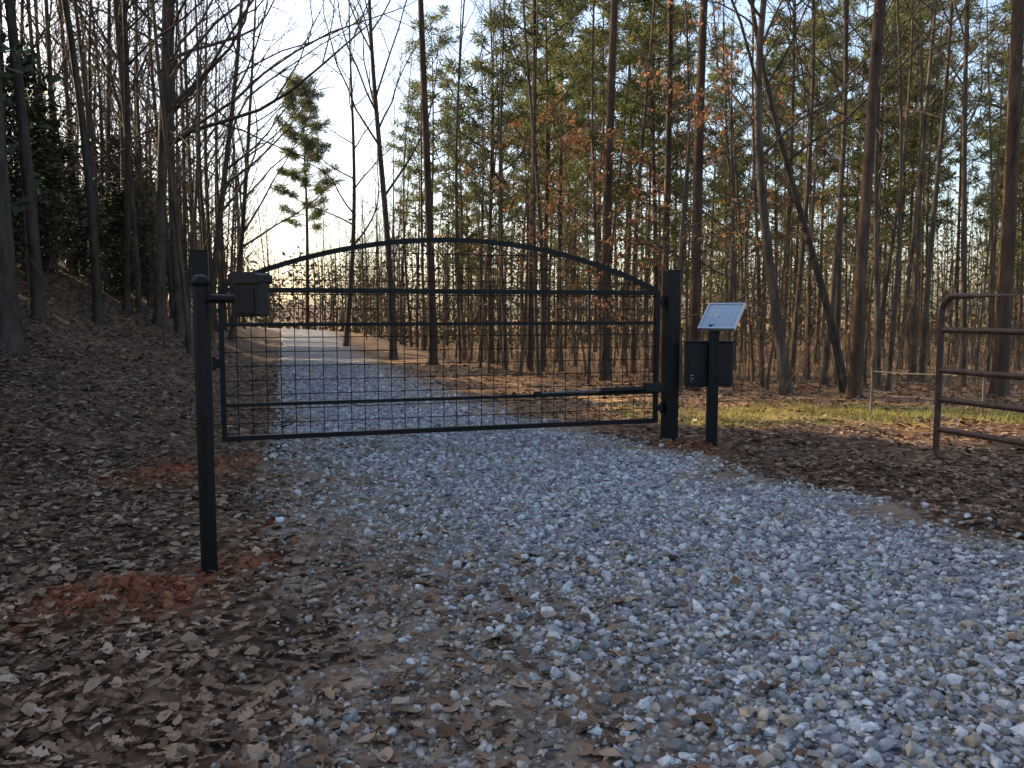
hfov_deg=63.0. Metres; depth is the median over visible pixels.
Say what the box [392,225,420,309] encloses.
bare tree
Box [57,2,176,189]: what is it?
bare tree
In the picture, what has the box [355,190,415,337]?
bare tree
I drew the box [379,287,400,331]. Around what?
sapling
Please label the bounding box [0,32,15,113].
evergreen tree
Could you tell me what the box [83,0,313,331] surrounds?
bare tree
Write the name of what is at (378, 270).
bare tree
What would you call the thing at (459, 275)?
sapling
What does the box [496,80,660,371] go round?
beech tree
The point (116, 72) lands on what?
bare tree
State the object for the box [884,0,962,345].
pine tree
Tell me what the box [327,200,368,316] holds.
bare tree
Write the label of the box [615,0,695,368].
pine tree
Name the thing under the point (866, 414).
grass
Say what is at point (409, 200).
pine tree
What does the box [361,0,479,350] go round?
bare tree
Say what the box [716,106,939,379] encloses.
beech tree
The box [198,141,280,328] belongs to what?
bare tree
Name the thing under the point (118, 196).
evergreen tree
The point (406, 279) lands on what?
bare tree
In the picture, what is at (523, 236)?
bare tree
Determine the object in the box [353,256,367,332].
sapling
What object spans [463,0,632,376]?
bare tree
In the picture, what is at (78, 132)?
bare tree
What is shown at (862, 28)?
pine tree
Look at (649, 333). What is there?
sapling
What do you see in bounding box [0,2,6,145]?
bare tree
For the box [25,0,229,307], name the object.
bare tree
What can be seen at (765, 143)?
pine tree
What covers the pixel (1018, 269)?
sapling
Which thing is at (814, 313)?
sapling
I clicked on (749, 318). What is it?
sapling
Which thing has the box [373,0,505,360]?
bare tree
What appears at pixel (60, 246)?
evergreen tree
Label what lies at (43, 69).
bare tree
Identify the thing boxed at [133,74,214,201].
bare tree
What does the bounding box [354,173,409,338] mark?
bare tree
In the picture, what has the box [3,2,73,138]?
bare tree
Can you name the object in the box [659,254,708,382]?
sapling
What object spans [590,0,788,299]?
bare tree
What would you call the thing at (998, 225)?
pine tree
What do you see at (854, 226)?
bare tree
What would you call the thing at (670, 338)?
gate post
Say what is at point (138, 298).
bare tree
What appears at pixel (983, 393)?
stake
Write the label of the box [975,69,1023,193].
bare tree
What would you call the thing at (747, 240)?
bare tree
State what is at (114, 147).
evergreen tree
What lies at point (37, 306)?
bare tree
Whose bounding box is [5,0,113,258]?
bare tree
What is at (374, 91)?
bare tree
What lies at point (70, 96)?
bare tree
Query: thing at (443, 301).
sapling
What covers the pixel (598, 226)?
leafy tree
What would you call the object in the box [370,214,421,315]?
bare tree
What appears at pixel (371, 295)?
sapling
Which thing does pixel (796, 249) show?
pine tree
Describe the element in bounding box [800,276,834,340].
sapling
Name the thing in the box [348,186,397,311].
bare tree
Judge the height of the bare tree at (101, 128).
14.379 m
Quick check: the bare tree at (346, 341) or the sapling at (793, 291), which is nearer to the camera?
the sapling at (793, 291)
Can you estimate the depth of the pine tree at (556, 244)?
57.55 m
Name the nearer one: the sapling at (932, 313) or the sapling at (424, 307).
the sapling at (424, 307)
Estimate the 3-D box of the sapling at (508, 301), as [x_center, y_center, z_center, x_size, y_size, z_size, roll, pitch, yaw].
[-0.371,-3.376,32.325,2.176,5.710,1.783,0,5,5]
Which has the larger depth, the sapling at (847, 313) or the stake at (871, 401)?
the sapling at (847, 313)
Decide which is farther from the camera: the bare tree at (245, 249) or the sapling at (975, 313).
the bare tree at (245, 249)
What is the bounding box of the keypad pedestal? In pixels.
[190,272,272,574]
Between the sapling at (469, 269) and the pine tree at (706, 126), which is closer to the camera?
the sapling at (469, 269)
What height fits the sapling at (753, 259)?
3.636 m
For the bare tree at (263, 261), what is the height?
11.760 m
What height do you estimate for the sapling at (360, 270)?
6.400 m
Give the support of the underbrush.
on the ground at (376, 347)
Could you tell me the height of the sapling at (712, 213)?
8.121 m
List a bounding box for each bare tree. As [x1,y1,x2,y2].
[0,0,44,282]
[0,0,98,274]
[0,0,108,245]
[0,0,157,275]
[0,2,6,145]
[0,57,30,356]
[1,0,112,119]
[3,0,106,126]
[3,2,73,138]
[4,0,47,322]
[4,0,133,267]
[4,0,244,292]
[4,2,100,146]
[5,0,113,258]
[7,0,240,314]
[10,3,113,130]
[15,0,214,297]
[19,0,105,191]
[24,0,451,336]
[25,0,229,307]
[25,26,64,138]
[29,0,193,137]
[32,0,154,278]
[34,0,158,293]
[34,1,153,269]
[37,0,231,275]
[38,5,146,179]
[39,0,149,174]
[39,20,103,175]
[40,21,97,261]
[41,2,131,184]
[45,12,141,172]
[45,28,82,175]
[46,19,112,177]
[48,13,105,184]
[50,0,259,356]
[54,0,182,296]
[56,0,130,275]
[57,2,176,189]
[60,0,238,319]
[61,0,360,341]
[62,0,105,325]
[71,1,160,136]
[74,1,189,167]
[74,2,181,174]
[75,0,323,345]
[76,0,257,223]
[81,0,161,155]
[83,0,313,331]
[92,1,241,227]
[94,0,287,294]
[96,0,428,341]
[96,6,214,202]
[97,0,161,152]
[105,0,233,213]
[105,0,276,249]
[106,13,219,199]
[112,0,300,287]
[118,2,225,253]
[121,0,265,314]
[130,0,274,248]
[130,0,385,331]
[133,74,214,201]
[142,4,235,252]
[144,32,259,280]
[144,85,247,254]
[146,10,284,286]
[147,0,295,331]
[154,89,261,258]
[175,58,250,245]
[175,137,252,256]
[187,9,288,281]
[187,59,285,322]
[187,102,291,318]
[187,134,272,310]
[187,152,234,245]
[188,109,293,322]
[191,20,277,322]
[197,123,289,293]
[198,94,268,303]
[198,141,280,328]
[201,133,257,267]
[211,114,284,322]
[226,197,276,322]
[234,170,311,330]
[244,204,286,322]
[245,190,286,297]
[245,190,290,322]
[259,0,434,346]
[262,252,287,326]
[277,0,452,359]
[285,200,347,329]
[291,228,334,329]
[293,210,347,327]
[295,194,339,329]
[309,207,346,312]
[312,187,358,330]
[317,210,347,330]
[318,189,369,317]
[323,162,384,334]
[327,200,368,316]
[329,222,375,331]
[332,141,391,331]
[334,226,374,330]
[337,194,395,312]
[339,18,449,346]
[342,204,375,332]
[342,206,386,335]
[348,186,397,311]
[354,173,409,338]
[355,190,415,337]
[355,206,397,337]
[356,168,417,340]
[357,36,439,335]
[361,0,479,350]
[363,211,378,331]
[368,121,451,344]
[370,175,424,344]
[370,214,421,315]
[371,77,446,344]
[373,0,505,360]
[374,204,424,314]
[376,134,424,344]
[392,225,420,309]
[395,0,639,371]
[398,0,553,361]
[400,0,522,363]
[408,133,459,350]
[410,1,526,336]
[438,0,593,370]
[439,1,567,364]
[454,0,544,360]
[458,138,519,311]
[462,2,545,353]
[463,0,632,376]
[473,60,565,359]
[485,89,550,358]
[490,0,697,368]
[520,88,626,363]
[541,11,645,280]
[556,46,646,238]
[561,0,784,373]
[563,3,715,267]
[589,112,657,355]
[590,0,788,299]
[599,101,674,358]
[606,0,946,395]
[639,0,848,386]
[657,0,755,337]
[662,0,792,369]
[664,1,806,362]
[682,2,813,231]
[683,31,799,359]
[685,0,1023,393]
[717,0,885,262]
[734,0,886,383]
[742,37,849,355]
[755,0,937,358]
[759,0,952,383]
[770,0,959,384]
[774,0,978,387]
[781,8,873,355]
[790,0,1023,376]
[793,0,1022,391]
[794,1,925,362]
[794,134,856,360]
[803,0,1023,382]
[808,82,893,356]
[811,0,1010,380]
[820,0,1006,368]
[820,96,910,355]
[823,20,923,361]
[854,0,1023,365]
[868,69,984,333]
[889,0,1023,190]
[894,0,1007,386]
[907,0,1023,379]
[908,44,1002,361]
[909,0,1023,225]
[917,0,1023,369]
[940,143,994,352]
[955,56,1020,231]
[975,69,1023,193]
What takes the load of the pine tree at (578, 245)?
on the ground at (376, 347)
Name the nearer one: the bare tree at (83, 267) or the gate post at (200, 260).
the gate post at (200, 260)
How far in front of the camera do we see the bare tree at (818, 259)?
38.10 m
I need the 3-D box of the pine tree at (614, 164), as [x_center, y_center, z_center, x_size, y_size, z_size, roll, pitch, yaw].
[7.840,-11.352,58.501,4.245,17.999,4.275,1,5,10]
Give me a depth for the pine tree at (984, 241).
57.76 m
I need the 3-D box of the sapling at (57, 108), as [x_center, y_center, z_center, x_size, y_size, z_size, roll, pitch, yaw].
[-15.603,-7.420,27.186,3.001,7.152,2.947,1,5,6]
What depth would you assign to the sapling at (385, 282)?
60.93 m
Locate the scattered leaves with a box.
[235,435,1023,767]
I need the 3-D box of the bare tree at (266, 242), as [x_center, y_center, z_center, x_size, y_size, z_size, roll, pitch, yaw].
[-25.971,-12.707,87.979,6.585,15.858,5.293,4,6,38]
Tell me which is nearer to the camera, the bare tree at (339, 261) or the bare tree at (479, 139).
the bare tree at (479, 139)
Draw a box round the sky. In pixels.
[2,0,1023,316]
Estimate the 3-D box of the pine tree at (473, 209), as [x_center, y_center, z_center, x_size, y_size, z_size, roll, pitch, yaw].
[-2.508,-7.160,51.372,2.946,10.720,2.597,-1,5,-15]
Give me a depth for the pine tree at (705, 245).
52.38 m
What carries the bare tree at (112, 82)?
on the ground at (376, 347)
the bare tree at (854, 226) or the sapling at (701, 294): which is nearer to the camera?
the sapling at (701, 294)
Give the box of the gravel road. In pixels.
[253,328,1023,767]
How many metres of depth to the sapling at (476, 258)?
23.55 m
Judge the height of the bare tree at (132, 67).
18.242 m
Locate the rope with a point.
(911, 373)
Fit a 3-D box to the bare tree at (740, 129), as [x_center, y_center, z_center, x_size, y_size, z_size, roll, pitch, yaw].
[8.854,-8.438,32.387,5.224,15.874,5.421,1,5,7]
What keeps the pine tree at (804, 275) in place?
on the ground at (376, 347)
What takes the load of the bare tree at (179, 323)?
on the ground at (376, 347)
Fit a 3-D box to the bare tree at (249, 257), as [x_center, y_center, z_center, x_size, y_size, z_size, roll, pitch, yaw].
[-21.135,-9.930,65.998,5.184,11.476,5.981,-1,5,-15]
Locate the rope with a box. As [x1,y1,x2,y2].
[873,371,954,374]
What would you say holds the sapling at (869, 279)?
on the ground at (376, 347)
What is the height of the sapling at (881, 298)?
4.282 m
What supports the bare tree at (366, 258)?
on the ground at (376, 347)
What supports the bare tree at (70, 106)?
on the ground at (376, 347)
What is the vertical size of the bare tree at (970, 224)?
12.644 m
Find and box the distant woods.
[16,125,1023,346]
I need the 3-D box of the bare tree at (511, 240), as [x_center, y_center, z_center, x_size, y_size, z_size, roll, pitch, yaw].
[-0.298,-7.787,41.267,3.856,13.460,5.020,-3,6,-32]
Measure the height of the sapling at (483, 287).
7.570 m
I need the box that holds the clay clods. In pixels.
[0,437,739,641]
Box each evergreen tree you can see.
[0,19,63,233]
[0,23,63,219]
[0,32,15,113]
[1,61,148,273]
[7,131,86,247]
[8,126,121,266]
[48,186,90,268]
[58,187,187,301]
[59,134,189,292]
[65,199,171,293]
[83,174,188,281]
[131,181,218,296]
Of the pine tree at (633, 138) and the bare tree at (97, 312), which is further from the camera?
the pine tree at (633, 138)
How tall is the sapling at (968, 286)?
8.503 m
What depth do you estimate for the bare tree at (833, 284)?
18.20 m
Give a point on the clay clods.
(108, 585)
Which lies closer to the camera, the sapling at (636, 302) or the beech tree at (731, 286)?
the beech tree at (731, 286)
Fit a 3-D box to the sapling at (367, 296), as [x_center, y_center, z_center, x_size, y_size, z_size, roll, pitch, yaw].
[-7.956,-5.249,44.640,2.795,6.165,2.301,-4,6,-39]
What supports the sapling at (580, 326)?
on the ground at (376, 347)
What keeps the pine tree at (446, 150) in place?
on the ground at (376, 347)
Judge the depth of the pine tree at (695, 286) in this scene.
17.18 m
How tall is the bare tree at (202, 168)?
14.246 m
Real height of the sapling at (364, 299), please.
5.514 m
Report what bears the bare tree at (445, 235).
on the ground at (376, 347)
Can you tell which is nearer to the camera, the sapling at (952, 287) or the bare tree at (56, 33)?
the sapling at (952, 287)
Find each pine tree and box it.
[266,69,343,329]
[382,3,474,304]
[385,84,450,346]
[415,56,499,353]
[418,0,459,365]
[437,7,537,363]
[443,122,487,347]
[450,181,487,347]
[472,71,520,309]
[484,0,575,371]
[494,0,605,365]
[494,35,556,354]
[494,36,558,350]
[496,0,591,308]
[510,0,607,362]
[511,89,555,312]
[517,70,572,347]
[535,95,601,352]
[540,91,592,348]
[551,0,656,277]
[556,184,593,289]
[561,0,691,364]
[563,45,634,351]
[565,25,635,306]
[574,0,653,380]
[595,0,709,372]
[602,116,648,347]
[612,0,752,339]
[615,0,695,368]
[616,0,726,379]
[621,1,704,351]
[641,1,713,300]
[670,130,717,315]
[672,0,732,390]
[674,63,747,302]
[691,24,766,298]
[701,179,750,339]
[702,126,757,302]
[714,110,758,287]
[734,41,797,329]
[744,0,851,338]
[746,6,840,328]
[747,30,806,358]
[751,81,804,285]
[767,0,863,361]
[778,205,817,314]
[786,0,860,361]
[806,146,851,346]
[815,0,896,296]
[819,8,950,366]
[824,172,882,317]
[843,0,935,357]
[844,0,883,398]
[847,0,972,360]
[871,0,962,361]
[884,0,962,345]
[884,3,938,348]
[896,63,957,350]
[903,66,955,345]
[926,0,1005,356]
[946,0,1023,228]
[953,0,1023,396]
[967,17,1022,348]
[967,120,1021,326]
[973,0,1023,361]
[977,24,1023,369]
[980,117,1023,350]
[982,127,1023,248]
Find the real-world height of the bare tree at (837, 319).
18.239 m
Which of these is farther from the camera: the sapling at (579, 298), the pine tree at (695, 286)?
the sapling at (579, 298)
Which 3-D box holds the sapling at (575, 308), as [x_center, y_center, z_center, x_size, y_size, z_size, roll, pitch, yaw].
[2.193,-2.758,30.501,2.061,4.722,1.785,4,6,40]
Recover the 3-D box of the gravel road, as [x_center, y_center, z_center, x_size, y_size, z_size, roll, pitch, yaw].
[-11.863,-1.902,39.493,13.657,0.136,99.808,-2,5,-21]
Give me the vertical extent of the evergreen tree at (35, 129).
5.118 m
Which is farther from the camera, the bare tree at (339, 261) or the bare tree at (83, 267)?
the bare tree at (339, 261)
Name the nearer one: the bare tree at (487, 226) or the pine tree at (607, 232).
the pine tree at (607, 232)
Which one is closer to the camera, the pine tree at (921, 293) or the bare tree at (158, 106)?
the bare tree at (158, 106)
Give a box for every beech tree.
[430,95,597,375]
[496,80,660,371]
[531,101,660,383]
[585,57,818,391]
[621,0,898,387]
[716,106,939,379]
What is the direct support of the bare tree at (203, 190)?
on the ground at (376, 347)
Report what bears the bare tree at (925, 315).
on the ground at (376, 347)
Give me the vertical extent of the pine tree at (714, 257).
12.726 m
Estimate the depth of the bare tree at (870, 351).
44.70 m
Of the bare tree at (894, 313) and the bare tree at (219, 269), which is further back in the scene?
the bare tree at (219, 269)
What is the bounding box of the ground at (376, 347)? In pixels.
[0,251,1023,767]
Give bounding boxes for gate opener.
[533,382,669,396]
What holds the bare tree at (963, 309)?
on the ground at (376, 347)
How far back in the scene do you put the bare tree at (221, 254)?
35.32 m
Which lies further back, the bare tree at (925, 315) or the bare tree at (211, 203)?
the bare tree at (211, 203)
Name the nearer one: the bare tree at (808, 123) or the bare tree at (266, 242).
the bare tree at (808, 123)
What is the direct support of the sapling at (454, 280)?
on the ground at (376, 347)
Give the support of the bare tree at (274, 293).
on the ground at (376, 347)
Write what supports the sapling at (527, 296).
on the ground at (376, 347)
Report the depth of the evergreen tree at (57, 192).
27.23 m
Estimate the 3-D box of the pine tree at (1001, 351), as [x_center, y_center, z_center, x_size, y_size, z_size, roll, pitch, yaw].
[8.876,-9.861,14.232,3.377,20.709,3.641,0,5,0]
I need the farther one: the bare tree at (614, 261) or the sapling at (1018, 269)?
the bare tree at (614, 261)
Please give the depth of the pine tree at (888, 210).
37.34 m
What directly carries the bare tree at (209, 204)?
on the ground at (376, 347)
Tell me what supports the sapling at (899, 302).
on the ground at (376, 347)
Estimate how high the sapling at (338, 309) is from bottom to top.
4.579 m
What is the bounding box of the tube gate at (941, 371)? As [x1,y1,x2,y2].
[933,293,1023,459]
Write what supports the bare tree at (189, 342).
on the ground at (376, 347)
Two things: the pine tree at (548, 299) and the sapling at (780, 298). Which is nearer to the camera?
the sapling at (780, 298)
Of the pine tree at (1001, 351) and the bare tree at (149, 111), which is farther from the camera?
the bare tree at (149, 111)
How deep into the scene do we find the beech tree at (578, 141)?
18.32 m
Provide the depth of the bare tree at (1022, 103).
17.47 m
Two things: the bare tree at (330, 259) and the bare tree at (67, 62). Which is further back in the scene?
the bare tree at (330, 259)
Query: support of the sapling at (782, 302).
on the ground at (376, 347)
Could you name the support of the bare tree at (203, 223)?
on the ground at (376, 347)
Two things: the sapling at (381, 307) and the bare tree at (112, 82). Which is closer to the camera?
the bare tree at (112, 82)
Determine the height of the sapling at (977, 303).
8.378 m
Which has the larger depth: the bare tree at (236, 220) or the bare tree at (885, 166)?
the bare tree at (236, 220)
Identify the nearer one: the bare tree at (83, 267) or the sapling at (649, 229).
the sapling at (649, 229)
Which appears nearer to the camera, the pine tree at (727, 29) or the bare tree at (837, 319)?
the bare tree at (837, 319)
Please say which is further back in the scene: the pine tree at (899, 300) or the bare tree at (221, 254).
the pine tree at (899, 300)
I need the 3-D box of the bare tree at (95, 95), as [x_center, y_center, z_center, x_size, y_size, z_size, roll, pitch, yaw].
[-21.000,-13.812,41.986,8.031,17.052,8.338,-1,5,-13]
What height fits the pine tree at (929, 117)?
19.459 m
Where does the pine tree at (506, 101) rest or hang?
on the ground at (376, 347)
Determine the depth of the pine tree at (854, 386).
14.30 m
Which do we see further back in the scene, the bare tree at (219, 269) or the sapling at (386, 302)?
the sapling at (386, 302)
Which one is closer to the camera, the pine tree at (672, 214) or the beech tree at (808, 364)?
the beech tree at (808, 364)
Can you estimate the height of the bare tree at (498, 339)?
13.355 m
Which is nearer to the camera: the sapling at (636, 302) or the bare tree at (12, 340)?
the bare tree at (12, 340)
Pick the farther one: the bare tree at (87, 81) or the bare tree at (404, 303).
the bare tree at (404, 303)
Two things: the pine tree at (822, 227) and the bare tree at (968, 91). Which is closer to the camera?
the bare tree at (968, 91)
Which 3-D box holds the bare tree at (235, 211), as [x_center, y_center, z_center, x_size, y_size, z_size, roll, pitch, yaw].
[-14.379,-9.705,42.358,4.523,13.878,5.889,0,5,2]
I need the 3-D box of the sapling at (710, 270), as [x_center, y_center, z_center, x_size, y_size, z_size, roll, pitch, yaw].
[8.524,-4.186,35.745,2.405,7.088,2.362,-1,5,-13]
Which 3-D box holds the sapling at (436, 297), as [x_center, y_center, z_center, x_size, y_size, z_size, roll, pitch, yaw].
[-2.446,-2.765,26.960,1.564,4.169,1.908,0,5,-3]
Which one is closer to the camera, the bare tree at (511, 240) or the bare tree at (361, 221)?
the bare tree at (511, 240)
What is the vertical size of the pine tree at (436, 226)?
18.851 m
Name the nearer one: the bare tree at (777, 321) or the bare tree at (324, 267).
the bare tree at (777, 321)
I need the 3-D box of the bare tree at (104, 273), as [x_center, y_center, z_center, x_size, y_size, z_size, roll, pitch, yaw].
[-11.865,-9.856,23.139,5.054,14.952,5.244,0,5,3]
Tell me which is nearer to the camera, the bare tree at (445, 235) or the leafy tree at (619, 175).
the leafy tree at (619, 175)
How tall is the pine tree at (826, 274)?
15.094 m
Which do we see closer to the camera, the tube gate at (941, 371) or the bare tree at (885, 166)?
the tube gate at (941, 371)
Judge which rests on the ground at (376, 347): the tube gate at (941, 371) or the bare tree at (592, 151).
the bare tree at (592, 151)
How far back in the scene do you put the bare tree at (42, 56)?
56.98 m
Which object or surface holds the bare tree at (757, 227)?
on the ground at (376, 347)
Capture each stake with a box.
[869,368,872,412]
[981,370,984,410]
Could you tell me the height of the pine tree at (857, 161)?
13.786 m
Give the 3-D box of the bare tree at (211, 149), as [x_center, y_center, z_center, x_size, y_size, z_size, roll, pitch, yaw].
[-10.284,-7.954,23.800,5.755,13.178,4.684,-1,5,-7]
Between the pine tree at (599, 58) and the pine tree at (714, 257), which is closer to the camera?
the pine tree at (599, 58)
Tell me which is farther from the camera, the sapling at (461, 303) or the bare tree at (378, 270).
the bare tree at (378, 270)
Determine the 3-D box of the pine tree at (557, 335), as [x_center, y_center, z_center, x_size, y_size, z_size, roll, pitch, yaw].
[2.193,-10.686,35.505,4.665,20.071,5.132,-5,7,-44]
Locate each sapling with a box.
[2,14,155,274]
[6,50,84,211]
[86,30,252,347]
[100,74,187,249]
[134,168,170,284]
[149,193,197,271]
[329,284,344,330]
[340,237,383,337]
[343,235,384,339]
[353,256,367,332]
[354,241,387,337]
[354,259,374,333]
[364,257,387,337]
[369,248,404,321]
[372,276,387,338]
[374,271,399,328]
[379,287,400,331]
[381,260,412,314]
[405,259,445,346]
[412,232,454,351]
[414,265,454,334]
[418,243,476,357]
[421,205,483,357]
[427,64,541,371]
[433,139,521,367]
[434,171,525,360]
[434,197,488,361]
[443,231,497,361]
[461,185,529,366]
[482,226,524,360]
[507,286,526,363]
[509,236,555,351]
[521,166,594,371]
[525,154,637,376]
[546,246,596,366]
[550,220,596,366]
[570,240,629,371]
[580,170,679,376]
[582,167,645,365]
[586,199,670,363]
[618,210,689,381]
[624,245,652,332]
[636,295,652,365]
[641,103,790,339]
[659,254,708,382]
[674,84,848,383]
[681,253,717,334]
[688,205,729,332]
[700,63,858,392]
[701,263,744,336]
[704,199,768,380]
[721,193,795,373]
[721,245,783,379]
[735,196,844,343]
[753,175,854,376]
[766,210,820,359]
[770,14,956,386]
[788,185,895,370]
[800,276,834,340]
[841,186,911,375]
[841,266,872,355]
[845,251,907,345]
[871,248,922,336]
[882,200,938,365]
[889,246,940,331]
[890,200,967,342]
[918,291,937,346]
[919,162,1019,363]
[934,171,1017,339]
[934,241,994,360]
[949,253,1018,352]
[955,281,988,354]
[989,167,1023,326]
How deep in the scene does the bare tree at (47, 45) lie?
21.47 m
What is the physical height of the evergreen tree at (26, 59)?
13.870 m
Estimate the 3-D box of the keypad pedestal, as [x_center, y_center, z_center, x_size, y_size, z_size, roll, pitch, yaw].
[-1.583,0.333,4.797,0.444,1.932,0.179,1,5,9]
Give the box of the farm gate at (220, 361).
[212,237,665,441]
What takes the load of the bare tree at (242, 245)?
on the ground at (376, 347)
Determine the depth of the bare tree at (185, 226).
37.34 m
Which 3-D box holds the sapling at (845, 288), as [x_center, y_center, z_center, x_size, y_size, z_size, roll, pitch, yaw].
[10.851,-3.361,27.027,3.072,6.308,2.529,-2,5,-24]
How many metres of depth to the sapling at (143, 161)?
25.84 m
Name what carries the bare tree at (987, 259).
on the ground at (376, 347)
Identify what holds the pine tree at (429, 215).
on the ground at (376, 347)
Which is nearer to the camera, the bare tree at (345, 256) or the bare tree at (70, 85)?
the bare tree at (70, 85)
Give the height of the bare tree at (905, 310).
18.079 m
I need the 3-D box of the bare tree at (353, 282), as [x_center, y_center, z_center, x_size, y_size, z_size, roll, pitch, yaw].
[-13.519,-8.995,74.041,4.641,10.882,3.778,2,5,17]
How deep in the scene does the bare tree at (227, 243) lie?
39.85 m
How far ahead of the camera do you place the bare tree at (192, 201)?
27.97 m
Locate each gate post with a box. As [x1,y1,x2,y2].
[192,250,214,454]
[661,270,680,440]
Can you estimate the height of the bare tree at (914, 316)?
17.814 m
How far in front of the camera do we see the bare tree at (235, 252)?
61.66 m
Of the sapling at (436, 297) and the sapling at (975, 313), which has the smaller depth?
the sapling at (436, 297)
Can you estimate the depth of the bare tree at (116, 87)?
39.03 m
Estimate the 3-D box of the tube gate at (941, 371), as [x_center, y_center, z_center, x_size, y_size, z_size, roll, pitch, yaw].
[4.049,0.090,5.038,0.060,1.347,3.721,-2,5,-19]
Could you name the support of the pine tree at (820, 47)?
on the ground at (376, 347)
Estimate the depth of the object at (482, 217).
32.95 m
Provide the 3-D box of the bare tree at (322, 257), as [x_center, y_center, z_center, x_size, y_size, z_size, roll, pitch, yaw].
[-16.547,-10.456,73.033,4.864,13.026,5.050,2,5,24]
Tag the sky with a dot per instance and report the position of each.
(341, 100)
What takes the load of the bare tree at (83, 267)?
on the ground at (376, 347)
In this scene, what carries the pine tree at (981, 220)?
on the ground at (376, 347)
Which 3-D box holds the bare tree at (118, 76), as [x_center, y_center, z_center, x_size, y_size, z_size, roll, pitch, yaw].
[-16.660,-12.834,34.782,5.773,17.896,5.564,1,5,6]
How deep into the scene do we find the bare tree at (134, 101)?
34.57 m
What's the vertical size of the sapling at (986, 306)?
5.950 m
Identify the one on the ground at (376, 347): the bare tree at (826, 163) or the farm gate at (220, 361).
the bare tree at (826, 163)
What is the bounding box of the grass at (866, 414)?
[610,397,1023,430]
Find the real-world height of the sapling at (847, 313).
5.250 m
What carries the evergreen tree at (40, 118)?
on the ground at (376, 347)
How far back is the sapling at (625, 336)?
22.74 m
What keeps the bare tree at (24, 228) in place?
on the ground at (376, 347)
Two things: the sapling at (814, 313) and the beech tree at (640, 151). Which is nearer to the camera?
the beech tree at (640, 151)
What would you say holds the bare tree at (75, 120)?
on the ground at (376, 347)
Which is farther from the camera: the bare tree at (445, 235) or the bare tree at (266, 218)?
the bare tree at (266, 218)
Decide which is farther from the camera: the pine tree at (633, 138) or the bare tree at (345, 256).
the bare tree at (345, 256)
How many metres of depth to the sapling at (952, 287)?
26.38 m
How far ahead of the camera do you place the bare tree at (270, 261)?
85.09 m
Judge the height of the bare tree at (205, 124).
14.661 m
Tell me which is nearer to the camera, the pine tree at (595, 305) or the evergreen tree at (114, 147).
the evergreen tree at (114, 147)
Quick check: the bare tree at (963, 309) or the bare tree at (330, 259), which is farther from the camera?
the bare tree at (330, 259)
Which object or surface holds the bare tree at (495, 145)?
on the ground at (376, 347)
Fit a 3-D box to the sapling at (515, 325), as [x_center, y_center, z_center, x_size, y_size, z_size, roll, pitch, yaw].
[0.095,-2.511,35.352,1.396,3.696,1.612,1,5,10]
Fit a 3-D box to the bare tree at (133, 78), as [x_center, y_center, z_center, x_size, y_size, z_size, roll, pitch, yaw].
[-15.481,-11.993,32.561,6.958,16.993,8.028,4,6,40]
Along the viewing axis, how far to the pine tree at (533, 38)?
24.16 m
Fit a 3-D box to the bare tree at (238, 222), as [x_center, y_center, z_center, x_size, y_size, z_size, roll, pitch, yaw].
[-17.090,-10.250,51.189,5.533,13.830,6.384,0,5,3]
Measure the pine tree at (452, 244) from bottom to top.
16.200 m
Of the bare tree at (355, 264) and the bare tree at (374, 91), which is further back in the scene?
the bare tree at (355, 264)
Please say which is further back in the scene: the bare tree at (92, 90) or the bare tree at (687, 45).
the bare tree at (92, 90)
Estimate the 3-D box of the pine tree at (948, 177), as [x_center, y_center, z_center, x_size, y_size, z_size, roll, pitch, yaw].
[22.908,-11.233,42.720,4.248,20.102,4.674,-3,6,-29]
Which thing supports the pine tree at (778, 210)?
on the ground at (376, 347)
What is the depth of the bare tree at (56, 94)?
28.72 m
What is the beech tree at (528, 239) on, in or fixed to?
on the ground at (376, 347)
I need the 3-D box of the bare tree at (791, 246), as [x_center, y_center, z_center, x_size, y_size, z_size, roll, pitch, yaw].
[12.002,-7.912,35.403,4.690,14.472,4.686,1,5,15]
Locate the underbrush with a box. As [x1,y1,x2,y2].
[11,196,1023,397]
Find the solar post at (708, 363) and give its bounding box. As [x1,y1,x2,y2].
[682,303,745,445]
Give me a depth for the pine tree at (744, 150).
50.44 m
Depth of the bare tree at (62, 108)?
44.35 m
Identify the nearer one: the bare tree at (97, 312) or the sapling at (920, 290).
the bare tree at (97, 312)
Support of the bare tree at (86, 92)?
on the ground at (376, 347)
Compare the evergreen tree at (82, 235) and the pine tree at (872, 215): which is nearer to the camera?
the evergreen tree at (82, 235)
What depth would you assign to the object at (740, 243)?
36.10 m
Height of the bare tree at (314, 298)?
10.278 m
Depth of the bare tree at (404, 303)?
55.98 m
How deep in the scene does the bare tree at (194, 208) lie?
19.90 m
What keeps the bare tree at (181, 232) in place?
on the ground at (376, 347)
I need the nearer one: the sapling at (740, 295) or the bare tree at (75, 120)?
the sapling at (740, 295)
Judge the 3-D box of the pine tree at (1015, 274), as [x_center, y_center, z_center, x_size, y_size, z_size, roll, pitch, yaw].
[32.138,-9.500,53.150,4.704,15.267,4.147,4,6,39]
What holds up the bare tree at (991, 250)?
on the ground at (376, 347)
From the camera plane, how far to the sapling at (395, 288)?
56.00 m
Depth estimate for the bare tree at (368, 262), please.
87.84 m

